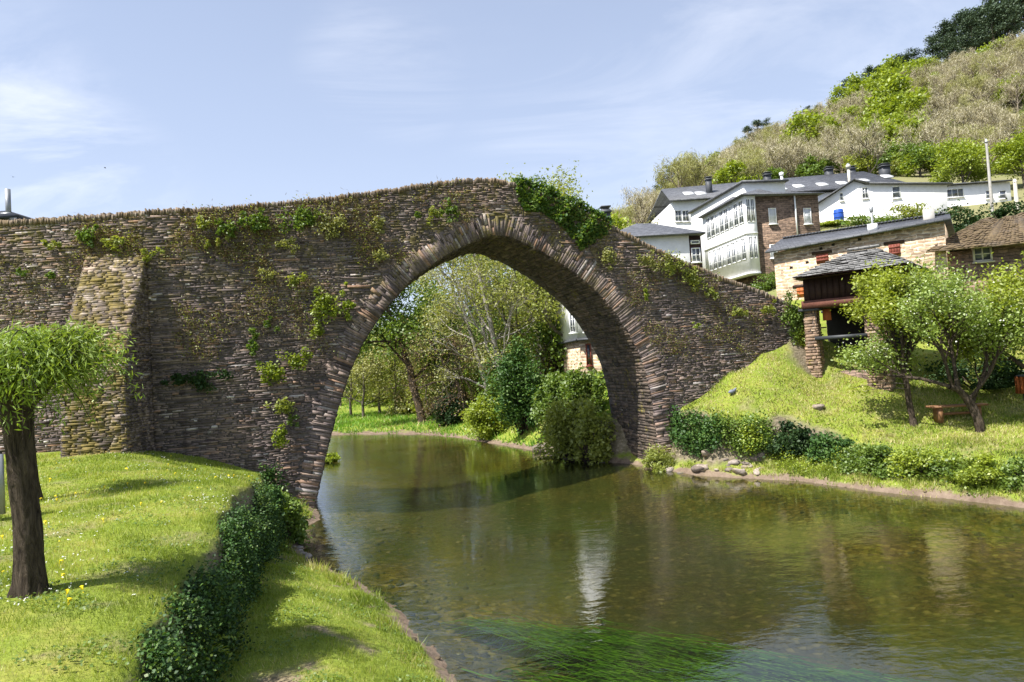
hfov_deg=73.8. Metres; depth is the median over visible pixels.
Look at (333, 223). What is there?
wall plant
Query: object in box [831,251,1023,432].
fruit tree
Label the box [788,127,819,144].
budding tree
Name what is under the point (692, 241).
window
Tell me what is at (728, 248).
window
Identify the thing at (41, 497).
pollarded willow
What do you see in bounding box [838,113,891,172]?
bare tree
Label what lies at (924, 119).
bare tree
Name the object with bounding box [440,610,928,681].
river weed
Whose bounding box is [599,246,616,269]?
wall plant
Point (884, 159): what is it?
hill bush
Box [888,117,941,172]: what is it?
bare tree
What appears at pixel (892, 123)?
budding tree
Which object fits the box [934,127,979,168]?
bare tree
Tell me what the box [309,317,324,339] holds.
wall plant
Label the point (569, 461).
rock
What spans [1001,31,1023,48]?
bare tree
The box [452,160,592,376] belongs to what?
riverside tree
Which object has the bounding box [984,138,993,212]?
utility pole
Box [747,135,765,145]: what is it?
bare tree
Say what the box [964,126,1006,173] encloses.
bare tree
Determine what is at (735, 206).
window
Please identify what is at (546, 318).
riverside tree
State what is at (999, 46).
bare tree
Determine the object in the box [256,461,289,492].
wall plant
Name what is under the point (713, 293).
wall plant
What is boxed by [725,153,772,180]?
budding tree
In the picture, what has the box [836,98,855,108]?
bare tree
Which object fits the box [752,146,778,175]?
budding tree
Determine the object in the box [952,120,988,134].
bare tree
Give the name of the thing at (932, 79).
bare tree
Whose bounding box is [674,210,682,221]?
window
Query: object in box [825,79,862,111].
green tree
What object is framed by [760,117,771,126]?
pine tree
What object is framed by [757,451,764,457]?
rock
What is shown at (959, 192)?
window
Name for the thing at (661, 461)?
bank bush
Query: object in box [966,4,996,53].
pine tree
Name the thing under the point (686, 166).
budding tree
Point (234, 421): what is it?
stone bridge
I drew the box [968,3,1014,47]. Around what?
pine tree
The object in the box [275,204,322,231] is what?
wall plant
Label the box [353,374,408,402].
thicket
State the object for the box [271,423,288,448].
wall plant
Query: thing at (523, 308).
backdrop tree
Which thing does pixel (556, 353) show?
thicket
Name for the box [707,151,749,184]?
bare tree
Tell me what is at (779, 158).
bare tree
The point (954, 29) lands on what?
pine tree
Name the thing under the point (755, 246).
window
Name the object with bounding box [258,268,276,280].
wall plant
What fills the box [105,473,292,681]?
ivy hedge
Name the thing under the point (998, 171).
hill bush
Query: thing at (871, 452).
bank bush
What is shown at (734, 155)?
budding tree
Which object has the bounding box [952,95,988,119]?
budding tree
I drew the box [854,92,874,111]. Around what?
bare tree
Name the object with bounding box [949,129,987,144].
budding tree
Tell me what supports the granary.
on the ground at (852, 591)
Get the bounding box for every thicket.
[344,369,360,396]
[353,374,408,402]
[383,386,432,415]
[404,371,462,417]
[434,356,476,401]
[450,353,490,402]
[456,343,508,394]
[489,323,551,372]
[516,301,566,377]
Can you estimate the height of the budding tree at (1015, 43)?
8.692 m
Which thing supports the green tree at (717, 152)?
on the ground at (852, 591)
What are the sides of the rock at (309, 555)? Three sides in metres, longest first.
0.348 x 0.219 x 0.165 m
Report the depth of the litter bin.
23.37 m
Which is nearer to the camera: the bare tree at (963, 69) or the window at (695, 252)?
the window at (695, 252)
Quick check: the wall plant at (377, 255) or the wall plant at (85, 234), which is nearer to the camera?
the wall plant at (85, 234)
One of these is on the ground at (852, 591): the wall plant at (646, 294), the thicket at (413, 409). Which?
the thicket at (413, 409)
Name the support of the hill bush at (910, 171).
on the ground at (852, 591)
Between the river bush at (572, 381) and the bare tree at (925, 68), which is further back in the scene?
the bare tree at (925, 68)
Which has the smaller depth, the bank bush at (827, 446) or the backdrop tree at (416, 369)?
the bank bush at (827, 446)
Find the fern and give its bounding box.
[197,634,235,658]
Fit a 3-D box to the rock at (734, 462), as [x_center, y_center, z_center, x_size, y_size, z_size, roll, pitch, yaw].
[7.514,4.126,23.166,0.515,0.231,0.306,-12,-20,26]
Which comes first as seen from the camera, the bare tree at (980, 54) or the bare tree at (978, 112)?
the bare tree at (978, 112)
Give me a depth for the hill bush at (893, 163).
102.42 m
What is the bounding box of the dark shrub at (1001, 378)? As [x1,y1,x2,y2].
[919,346,1023,389]
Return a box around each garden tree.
[621,210,673,229]
[896,137,941,176]
[924,135,1014,182]
[985,126,1023,188]
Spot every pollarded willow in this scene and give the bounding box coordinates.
[0,315,144,598]
[32,363,95,500]
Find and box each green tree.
[704,151,719,164]
[778,106,831,150]
[800,109,844,134]
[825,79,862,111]
[832,105,862,129]
[840,71,866,101]
[854,70,943,124]
[856,80,885,105]
[860,64,908,91]
[860,115,900,144]
[861,86,913,124]
[870,112,903,129]
[872,54,916,78]
[872,114,928,144]
[873,67,914,85]
[878,86,931,117]
[888,111,930,127]
[894,59,929,86]
[897,128,924,159]
[902,54,931,86]
[917,55,938,85]
[925,71,945,94]
[974,34,1023,56]
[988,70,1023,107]
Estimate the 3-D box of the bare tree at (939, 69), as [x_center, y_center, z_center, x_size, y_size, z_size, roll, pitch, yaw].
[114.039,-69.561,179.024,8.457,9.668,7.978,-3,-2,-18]
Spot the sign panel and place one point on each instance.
(2, 497)
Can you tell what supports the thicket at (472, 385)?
on the ground at (852, 591)
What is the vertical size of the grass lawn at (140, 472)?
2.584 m
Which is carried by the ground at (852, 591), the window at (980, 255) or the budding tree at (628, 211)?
the budding tree at (628, 211)
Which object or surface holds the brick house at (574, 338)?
on the ground at (852, 591)
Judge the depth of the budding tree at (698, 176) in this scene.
101.71 m
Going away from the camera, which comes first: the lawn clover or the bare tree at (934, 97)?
the lawn clover
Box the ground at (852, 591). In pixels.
[0,69,1023,681]
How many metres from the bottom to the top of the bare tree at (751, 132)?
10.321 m
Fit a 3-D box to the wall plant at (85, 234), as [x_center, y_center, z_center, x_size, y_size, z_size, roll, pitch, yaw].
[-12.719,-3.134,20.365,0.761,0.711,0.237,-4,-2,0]
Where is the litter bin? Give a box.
[1014,375,1023,399]
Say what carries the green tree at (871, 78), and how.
on the ground at (852, 591)
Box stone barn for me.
[765,206,954,300]
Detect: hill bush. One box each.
[712,158,755,183]
[739,171,762,179]
[762,165,787,179]
[795,153,826,176]
[820,147,846,173]
[842,149,875,173]
[855,142,897,174]
[877,140,902,159]
[889,151,900,162]
[890,159,903,175]
[894,143,942,176]
[990,154,1023,173]
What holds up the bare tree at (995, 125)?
on the ground at (852, 591)
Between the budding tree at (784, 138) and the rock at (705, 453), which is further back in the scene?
the budding tree at (784, 138)
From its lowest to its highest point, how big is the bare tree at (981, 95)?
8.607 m
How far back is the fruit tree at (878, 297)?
22.68 m
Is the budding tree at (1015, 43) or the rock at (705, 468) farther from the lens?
the budding tree at (1015, 43)
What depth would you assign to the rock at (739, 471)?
22.44 m
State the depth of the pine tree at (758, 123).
222.72 m
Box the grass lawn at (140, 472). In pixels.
[0,451,439,681]
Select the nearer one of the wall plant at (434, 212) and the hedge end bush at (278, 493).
the hedge end bush at (278, 493)
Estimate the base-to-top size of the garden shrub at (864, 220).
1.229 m
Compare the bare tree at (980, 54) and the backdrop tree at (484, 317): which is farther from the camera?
the bare tree at (980, 54)
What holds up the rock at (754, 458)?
on the ground at (852, 591)
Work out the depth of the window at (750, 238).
51.84 m
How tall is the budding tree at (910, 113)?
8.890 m
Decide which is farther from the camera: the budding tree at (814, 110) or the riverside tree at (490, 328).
the budding tree at (814, 110)
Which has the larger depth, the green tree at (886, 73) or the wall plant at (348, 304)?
the green tree at (886, 73)
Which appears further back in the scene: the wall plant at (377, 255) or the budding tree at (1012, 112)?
the budding tree at (1012, 112)
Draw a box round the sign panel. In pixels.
[0,454,5,513]
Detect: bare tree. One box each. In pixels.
[614,199,652,223]
[619,186,658,222]
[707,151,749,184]
[711,156,738,182]
[720,146,756,174]
[720,148,749,162]
[724,139,751,155]
[742,125,761,141]
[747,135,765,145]
[749,134,779,151]
[754,126,771,139]
[754,141,796,177]
[757,131,817,176]
[758,138,776,151]
[764,136,807,177]
[769,120,793,135]
[775,120,790,133]
[781,139,832,176]
[796,131,819,152]
[807,141,836,159]
[813,97,838,115]
[818,122,857,151]
[820,130,863,172]
[831,108,859,130]
[832,141,862,172]
[835,91,860,108]
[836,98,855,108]
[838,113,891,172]
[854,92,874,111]
[854,127,887,145]
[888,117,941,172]
[899,68,921,87]
[904,111,975,166]
[907,61,932,86]
[912,100,947,140]
[917,110,934,129]
[922,95,951,120]
[925,67,956,97]
[926,61,946,75]
[926,82,971,125]
[930,55,962,74]
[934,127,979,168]
[935,101,968,128]
[936,65,968,95]
[941,98,1002,127]
[942,53,970,73]
[944,103,987,130]
[946,47,966,67]
[947,47,975,61]
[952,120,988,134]
[955,56,980,79]
[959,77,1001,106]
[963,50,993,72]
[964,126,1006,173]
[966,48,998,73]
[971,95,1007,124]
[971,103,1014,135]
[975,51,1019,90]
[976,58,1003,78]
[982,114,1017,143]
[984,49,1010,63]
[990,38,1019,53]
[993,68,1023,106]
[996,105,1023,145]
[999,66,1023,112]
[1000,44,1023,65]
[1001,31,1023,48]
[1007,47,1023,71]
[1015,54,1023,73]
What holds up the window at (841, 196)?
in the white house at (852, 197)
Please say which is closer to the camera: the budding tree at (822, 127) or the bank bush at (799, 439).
the bank bush at (799, 439)
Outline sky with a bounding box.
[0,0,1023,323]
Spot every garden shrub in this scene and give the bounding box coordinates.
[750,267,775,290]
[820,219,848,226]
[837,212,910,227]
[875,202,941,219]
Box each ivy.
[512,174,612,250]
[660,401,726,459]
[704,404,778,460]
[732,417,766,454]
[765,445,852,475]
[831,440,975,484]
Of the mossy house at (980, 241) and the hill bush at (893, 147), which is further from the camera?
the hill bush at (893, 147)
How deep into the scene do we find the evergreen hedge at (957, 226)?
45.37 m
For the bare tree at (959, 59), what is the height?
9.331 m
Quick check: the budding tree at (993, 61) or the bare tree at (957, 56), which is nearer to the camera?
the budding tree at (993, 61)
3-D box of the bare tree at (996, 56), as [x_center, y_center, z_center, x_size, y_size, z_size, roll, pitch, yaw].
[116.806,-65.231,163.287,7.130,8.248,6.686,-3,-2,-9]
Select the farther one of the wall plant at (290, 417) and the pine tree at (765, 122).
the pine tree at (765, 122)
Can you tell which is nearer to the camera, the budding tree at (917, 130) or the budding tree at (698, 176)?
the budding tree at (698, 176)
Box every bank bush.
[639,443,676,472]
[757,417,821,458]
[803,430,859,464]
[830,438,900,478]
[882,441,968,479]
[939,450,1023,488]
[985,447,1023,490]
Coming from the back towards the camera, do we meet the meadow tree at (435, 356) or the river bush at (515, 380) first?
the meadow tree at (435, 356)
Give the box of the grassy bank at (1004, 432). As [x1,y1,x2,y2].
[682,340,1023,501]
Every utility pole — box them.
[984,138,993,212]
[1012,179,1019,210]
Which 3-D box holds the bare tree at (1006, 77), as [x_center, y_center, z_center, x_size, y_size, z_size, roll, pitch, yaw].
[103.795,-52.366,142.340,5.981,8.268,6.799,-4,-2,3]
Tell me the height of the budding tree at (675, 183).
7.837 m
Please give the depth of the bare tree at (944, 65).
188.93 m
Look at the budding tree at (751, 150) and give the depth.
143.45 m
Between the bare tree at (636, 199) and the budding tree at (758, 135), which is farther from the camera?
the budding tree at (758, 135)
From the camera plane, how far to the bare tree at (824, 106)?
198.05 m
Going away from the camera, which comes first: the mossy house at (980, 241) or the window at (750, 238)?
the mossy house at (980, 241)
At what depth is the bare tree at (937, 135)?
99.88 m
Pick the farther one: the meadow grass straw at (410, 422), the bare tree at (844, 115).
the bare tree at (844, 115)
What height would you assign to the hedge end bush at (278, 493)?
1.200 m
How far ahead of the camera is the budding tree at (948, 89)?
153.80 m
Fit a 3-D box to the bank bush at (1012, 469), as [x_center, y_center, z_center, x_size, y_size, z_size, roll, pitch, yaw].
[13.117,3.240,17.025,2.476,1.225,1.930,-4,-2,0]
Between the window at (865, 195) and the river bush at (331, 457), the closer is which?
the river bush at (331, 457)
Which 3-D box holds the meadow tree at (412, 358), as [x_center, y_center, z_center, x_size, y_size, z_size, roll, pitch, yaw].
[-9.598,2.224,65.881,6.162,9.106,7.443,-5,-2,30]
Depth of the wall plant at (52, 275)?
20.29 m
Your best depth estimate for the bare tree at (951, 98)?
140.16 m
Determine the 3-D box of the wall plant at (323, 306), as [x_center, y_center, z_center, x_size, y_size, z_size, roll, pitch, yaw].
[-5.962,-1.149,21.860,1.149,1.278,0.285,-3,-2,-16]
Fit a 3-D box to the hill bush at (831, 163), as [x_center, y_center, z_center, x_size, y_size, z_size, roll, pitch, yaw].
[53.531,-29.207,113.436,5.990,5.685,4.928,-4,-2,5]
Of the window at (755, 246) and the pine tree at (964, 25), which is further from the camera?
the pine tree at (964, 25)
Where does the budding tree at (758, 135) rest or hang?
on the ground at (852, 591)
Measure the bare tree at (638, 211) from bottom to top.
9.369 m
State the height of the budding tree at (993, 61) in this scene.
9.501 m
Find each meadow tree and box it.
[340,343,399,416]
[346,335,388,415]
[347,324,413,412]
[356,330,424,410]
[373,336,430,388]
[409,327,461,384]
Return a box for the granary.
[792,244,933,390]
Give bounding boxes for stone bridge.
[0,177,826,508]
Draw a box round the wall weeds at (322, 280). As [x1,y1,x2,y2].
[0,177,794,364]
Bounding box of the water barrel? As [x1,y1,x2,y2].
[833,208,843,220]
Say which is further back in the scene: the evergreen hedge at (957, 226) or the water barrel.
the water barrel
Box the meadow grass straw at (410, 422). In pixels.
[334,340,610,442]
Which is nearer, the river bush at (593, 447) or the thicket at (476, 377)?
the river bush at (593, 447)
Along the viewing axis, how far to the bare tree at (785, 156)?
110.19 m
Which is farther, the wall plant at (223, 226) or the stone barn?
the stone barn
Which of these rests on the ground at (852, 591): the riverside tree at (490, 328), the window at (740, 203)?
the riverside tree at (490, 328)
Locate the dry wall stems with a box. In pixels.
[0,178,799,369]
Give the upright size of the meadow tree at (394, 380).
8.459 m
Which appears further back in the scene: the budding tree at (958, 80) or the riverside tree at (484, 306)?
the budding tree at (958, 80)
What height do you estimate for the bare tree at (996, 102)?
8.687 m
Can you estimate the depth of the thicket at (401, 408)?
59.40 m
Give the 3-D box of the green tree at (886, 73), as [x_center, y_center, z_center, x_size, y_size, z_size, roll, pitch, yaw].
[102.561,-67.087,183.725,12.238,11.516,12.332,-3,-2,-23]
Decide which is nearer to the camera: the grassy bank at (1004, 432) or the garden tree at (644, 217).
the grassy bank at (1004, 432)
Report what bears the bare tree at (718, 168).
on the ground at (852, 591)
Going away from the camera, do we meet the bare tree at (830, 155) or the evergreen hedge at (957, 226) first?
the evergreen hedge at (957, 226)
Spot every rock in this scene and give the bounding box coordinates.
[305,553,313,557]
[308,543,315,549]
[310,538,319,543]
[532,442,549,453]
[562,456,577,463]
[593,461,608,468]
[666,467,673,472]
[691,466,703,471]
[694,464,707,471]
[701,449,709,456]
[724,467,732,471]
[728,459,739,464]
[732,468,746,474]
[748,456,762,460]
[753,468,760,474]
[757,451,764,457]
[812,404,824,409]
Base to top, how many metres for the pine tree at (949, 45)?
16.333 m
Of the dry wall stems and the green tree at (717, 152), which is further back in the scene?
the green tree at (717, 152)
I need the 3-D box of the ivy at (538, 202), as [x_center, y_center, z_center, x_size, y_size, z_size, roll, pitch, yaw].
[1.914,-4.642,24.729,3.806,2.858,0.753,-3,-2,-17]
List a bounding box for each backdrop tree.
[395,348,448,386]
[441,325,476,363]
[463,308,512,345]
[495,326,529,351]
[513,278,534,322]
[610,211,635,229]
[613,209,629,219]
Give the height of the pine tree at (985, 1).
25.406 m
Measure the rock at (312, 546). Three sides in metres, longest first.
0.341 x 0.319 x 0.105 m
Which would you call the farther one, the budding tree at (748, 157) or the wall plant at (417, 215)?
the budding tree at (748, 157)
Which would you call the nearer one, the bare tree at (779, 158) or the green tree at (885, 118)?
the bare tree at (779, 158)
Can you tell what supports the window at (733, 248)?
in the gallery house at (744, 225)
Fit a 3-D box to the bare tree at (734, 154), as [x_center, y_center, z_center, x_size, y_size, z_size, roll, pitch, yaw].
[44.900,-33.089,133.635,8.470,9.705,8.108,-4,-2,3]
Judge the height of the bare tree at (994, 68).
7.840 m
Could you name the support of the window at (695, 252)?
in the house at (686, 243)
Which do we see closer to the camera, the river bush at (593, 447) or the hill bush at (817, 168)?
the river bush at (593, 447)
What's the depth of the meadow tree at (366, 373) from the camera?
59.12 m
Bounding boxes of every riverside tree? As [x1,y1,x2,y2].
[355,277,474,422]
[367,254,519,396]
[377,313,486,432]
[402,254,546,408]
[409,254,558,373]
[442,255,525,354]
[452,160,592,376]
[502,187,616,336]
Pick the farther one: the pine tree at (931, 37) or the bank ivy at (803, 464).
the pine tree at (931, 37)
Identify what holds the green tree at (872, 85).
on the ground at (852, 591)
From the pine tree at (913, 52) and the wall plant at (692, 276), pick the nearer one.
the wall plant at (692, 276)
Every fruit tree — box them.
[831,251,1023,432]
[834,256,957,426]
[923,251,1023,368]
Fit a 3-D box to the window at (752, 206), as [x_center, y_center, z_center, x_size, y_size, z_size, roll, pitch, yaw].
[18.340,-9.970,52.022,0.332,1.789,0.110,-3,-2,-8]
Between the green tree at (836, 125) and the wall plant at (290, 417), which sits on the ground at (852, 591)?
the green tree at (836, 125)
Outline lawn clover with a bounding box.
[0,450,443,681]
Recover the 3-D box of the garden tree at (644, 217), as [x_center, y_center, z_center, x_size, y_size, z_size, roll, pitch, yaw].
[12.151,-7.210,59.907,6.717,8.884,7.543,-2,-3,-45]
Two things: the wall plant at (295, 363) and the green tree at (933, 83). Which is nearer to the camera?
the wall plant at (295, 363)
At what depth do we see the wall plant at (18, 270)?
20.25 m
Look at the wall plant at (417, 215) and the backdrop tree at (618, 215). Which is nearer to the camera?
the wall plant at (417, 215)
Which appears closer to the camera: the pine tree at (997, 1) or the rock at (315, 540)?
the rock at (315, 540)
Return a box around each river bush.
[325,452,340,463]
[427,387,469,425]
[454,392,509,440]
[469,373,502,423]
[478,328,550,434]
[521,383,603,463]
[528,364,568,424]
[549,351,608,414]
[557,396,617,467]
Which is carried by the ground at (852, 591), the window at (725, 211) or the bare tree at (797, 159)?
the bare tree at (797, 159)
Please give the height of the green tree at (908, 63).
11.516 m
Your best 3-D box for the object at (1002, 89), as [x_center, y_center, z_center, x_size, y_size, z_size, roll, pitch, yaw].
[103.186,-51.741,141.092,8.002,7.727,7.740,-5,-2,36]
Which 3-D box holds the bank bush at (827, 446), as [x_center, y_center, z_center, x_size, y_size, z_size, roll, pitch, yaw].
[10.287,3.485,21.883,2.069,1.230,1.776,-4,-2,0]
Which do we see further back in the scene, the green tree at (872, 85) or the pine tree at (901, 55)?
the pine tree at (901, 55)
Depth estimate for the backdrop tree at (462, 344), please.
68.11 m
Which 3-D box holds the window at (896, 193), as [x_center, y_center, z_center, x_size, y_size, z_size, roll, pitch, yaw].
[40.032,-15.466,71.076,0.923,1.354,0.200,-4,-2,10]
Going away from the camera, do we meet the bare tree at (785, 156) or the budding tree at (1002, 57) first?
the bare tree at (785, 156)
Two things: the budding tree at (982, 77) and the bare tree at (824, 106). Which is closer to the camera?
the budding tree at (982, 77)
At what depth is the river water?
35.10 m
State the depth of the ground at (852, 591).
15.02 m
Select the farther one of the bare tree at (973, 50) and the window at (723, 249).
the bare tree at (973, 50)
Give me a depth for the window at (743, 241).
52.39 m
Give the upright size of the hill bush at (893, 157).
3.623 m
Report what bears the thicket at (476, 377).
on the ground at (852, 591)
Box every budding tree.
[609,204,636,224]
[651,151,701,188]
[657,176,691,188]
[673,148,722,185]
[703,154,742,183]
[720,149,750,165]
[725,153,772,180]
[732,136,749,145]
[735,144,761,162]
[738,144,757,156]
[742,147,762,170]
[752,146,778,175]
[754,125,774,143]
[761,120,779,136]
[762,132,780,146]
[774,130,802,148]
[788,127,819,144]
[803,105,818,113]
[808,117,838,145]
[835,119,866,142]
[847,103,868,121]
[881,121,902,142]
[898,121,943,141]
[901,108,928,126]
[909,71,927,90]
[930,57,947,71]
[938,66,963,81]
[938,84,961,101]
[942,73,970,102]
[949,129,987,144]
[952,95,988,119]
[954,123,1002,144]
[958,71,992,101]
[963,77,991,99]
[967,49,997,80]
[985,55,1013,82]
[989,106,1016,122]
[996,53,1017,76]
[1002,34,1023,53]
[1007,39,1023,73]
[1014,108,1023,132]
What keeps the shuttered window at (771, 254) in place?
in the gallery house at (744, 225)
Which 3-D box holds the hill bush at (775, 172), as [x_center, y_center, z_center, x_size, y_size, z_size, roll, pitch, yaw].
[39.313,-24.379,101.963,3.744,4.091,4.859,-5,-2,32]
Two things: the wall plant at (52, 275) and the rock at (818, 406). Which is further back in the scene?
the rock at (818, 406)
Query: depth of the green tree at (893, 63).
195.93 m
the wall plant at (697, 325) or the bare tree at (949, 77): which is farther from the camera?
the bare tree at (949, 77)
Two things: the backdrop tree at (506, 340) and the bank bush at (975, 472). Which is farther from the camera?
the backdrop tree at (506, 340)
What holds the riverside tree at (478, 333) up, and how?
on the ground at (852, 591)
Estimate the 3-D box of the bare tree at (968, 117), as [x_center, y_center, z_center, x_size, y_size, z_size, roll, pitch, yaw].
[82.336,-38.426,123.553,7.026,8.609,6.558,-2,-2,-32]
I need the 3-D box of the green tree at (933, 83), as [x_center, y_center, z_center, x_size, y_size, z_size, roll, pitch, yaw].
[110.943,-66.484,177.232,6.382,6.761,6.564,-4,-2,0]
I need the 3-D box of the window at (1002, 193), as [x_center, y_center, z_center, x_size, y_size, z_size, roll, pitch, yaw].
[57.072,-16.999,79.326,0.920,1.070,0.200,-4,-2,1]
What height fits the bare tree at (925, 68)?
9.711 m
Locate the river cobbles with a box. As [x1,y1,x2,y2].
[292,472,1023,681]
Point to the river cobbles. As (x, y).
(432, 615)
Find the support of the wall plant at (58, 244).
attached to the stone bridge
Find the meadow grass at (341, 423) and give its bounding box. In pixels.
[333,326,610,446]
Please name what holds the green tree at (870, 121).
on the ground at (852, 591)
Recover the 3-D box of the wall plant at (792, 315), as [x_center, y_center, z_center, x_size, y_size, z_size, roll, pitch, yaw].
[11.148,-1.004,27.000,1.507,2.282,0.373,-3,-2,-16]
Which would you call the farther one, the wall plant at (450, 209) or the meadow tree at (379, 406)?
the meadow tree at (379, 406)
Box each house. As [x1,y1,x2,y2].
[0,189,32,219]
[557,205,611,377]
[620,223,705,268]
[687,172,823,284]
[818,163,952,221]
[926,212,1023,306]
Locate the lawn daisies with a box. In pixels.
[0,455,243,604]
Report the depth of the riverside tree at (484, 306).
60.23 m
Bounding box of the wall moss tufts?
[0,182,784,369]
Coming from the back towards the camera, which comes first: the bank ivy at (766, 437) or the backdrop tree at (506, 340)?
the backdrop tree at (506, 340)
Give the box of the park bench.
[925,403,988,422]
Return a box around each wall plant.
[15,267,28,276]
[40,239,61,249]
[44,270,55,279]
[74,224,98,247]
[100,235,127,250]
[140,246,164,261]
[159,367,233,394]
[196,214,211,229]
[204,235,229,248]
[214,217,238,237]
[236,207,289,233]
[246,327,260,364]
[255,361,286,385]
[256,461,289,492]
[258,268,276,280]
[263,315,279,330]
[263,396,296,414]
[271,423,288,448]
[274,236,299,253]
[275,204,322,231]
[275,346,313,371]
[285,271,306,289]
[287,414,299,426]
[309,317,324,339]
[310,286,343,323]
[311,203,349,240]
[339,281,355,320]
[368,215,385,233]
[372,248,389,261]
[414,211,421,218]
[426,205,443,225]
[440,197,460,222]
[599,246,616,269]
[636,249,665,271]
[643,288,649,300]
[662,250,687,277]
[679,263,707,291]
[692,322,701,328]
[704,287,719,299]
[732,306,748,316]
[760,299,776,315]
[778,288,803,343]
[792,325,805,347]
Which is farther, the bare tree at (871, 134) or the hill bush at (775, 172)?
the bare tree at (871, 134)
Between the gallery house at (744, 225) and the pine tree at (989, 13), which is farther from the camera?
the pine tree at (989, 13)
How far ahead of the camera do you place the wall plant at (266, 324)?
21.39 m
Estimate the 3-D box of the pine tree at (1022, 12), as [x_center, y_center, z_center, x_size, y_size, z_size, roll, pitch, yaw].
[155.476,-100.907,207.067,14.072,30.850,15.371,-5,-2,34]
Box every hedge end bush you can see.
[256,478,287,520]
[279,487,314,546]
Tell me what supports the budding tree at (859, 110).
on the ground at (852, 591)
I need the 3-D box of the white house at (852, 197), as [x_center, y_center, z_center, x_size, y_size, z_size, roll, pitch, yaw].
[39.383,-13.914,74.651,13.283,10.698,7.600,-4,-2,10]
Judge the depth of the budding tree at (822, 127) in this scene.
142.94 m
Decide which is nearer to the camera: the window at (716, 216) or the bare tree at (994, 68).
the window at (716, 216)
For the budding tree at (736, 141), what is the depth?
207.88 m
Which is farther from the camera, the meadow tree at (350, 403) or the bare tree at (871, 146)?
the bare tree at (871, 146)
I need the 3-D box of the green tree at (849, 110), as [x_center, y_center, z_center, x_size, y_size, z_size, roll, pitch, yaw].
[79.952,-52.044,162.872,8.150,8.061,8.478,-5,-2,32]
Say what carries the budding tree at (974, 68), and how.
on the ground at (852, 591)
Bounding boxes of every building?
[646,163,902,229]
[947,179,1012,206]
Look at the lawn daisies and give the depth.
9.63 m
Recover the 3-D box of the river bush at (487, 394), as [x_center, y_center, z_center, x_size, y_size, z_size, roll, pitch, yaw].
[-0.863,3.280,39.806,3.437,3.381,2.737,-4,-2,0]
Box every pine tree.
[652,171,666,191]
[740,125,755,141]
[748,119,763,140]
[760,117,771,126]
[839,78,851,97]
[859,65,875,79]
[895,52,908,65]
[903,50,916,65]
[904,47,925,61]
[919,35,949,66]
[925,18,963,69]
[937,31,967,64]
[938,20,969,53]
[945,7,980,53]
[956,14,989,53]
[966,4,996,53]
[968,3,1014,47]
[971,3,1005,49]
[982,0,1023,45]
[986,0,1023,38]
[989,0,1023,40]
[999,0,1023,24]
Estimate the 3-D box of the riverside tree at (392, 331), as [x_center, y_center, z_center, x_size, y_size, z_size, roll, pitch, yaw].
[-8.858,-1.517,50.434,12.253,15.857,12.134,-4,-2,0]
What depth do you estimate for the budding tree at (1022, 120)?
115.29 m
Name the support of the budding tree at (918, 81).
on the ground at (852, 591)
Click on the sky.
(185, 103)
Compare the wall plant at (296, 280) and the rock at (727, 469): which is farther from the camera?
the rock at (727, 469)
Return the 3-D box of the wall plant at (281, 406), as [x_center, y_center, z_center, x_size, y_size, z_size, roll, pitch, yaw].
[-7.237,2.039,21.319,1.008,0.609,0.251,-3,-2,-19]
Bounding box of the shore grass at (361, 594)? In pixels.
[278,460,1023,681]
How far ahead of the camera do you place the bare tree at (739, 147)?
157.70 m
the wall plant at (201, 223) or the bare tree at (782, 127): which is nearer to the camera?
the wall plant at (201, 223)
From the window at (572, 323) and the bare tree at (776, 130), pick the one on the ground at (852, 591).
the bare tree at (776, 130)
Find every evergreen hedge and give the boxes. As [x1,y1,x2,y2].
[915,199,999,236]
[968,194,1023,219]
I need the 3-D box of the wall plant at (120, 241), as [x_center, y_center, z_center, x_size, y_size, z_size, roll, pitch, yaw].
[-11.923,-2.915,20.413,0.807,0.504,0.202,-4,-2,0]
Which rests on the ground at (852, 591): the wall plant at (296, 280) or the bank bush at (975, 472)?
the bank bush at (975, 472)
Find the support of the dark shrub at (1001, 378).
on the ground at (852, 591)
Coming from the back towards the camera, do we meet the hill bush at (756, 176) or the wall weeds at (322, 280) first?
the hill bush at (756, 176)
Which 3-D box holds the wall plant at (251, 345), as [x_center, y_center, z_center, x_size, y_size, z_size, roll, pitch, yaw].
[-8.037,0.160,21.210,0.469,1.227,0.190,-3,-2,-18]
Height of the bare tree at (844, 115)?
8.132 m
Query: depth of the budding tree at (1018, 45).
160.62 m
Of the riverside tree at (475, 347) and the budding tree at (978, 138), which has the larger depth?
the budding tree at (978, 138)
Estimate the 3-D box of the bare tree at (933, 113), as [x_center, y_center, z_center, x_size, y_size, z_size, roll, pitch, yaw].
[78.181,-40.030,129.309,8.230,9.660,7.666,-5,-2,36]
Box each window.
[568,313,577,333]
[585,343,593,366]
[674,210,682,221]
[682,210,689,222]
[690,240,699,243]
[691,248,702,262]
[706,217,710,238]
[708,251,713,270]
[710,215,715,236]
[712,249,717,269]
[714,212,719,234]
[717,247,721,268]
[719,210,724,232]
[721,245,726,266]
[723,207,728,230]
[726,243,731,265]
[728,205,733,228]
[730,241,736,263]
[733,202,738,226]
[735,239,741,261]
[738,200,743,224]
[740,237,746,260]
[745,198,750,221]
[748,236,753,258]
[750,198,755,221]
[753,236,758,257]
[768,208,777,224]
[769,244,777,258]
[803,208,812,224]
[839,192,844,201]
[861,187,869,199]
[892,186,901,198]
[947,188,964,197]
[971,247,994,263]
[985,190,993,199]
[999,190,1007,199]

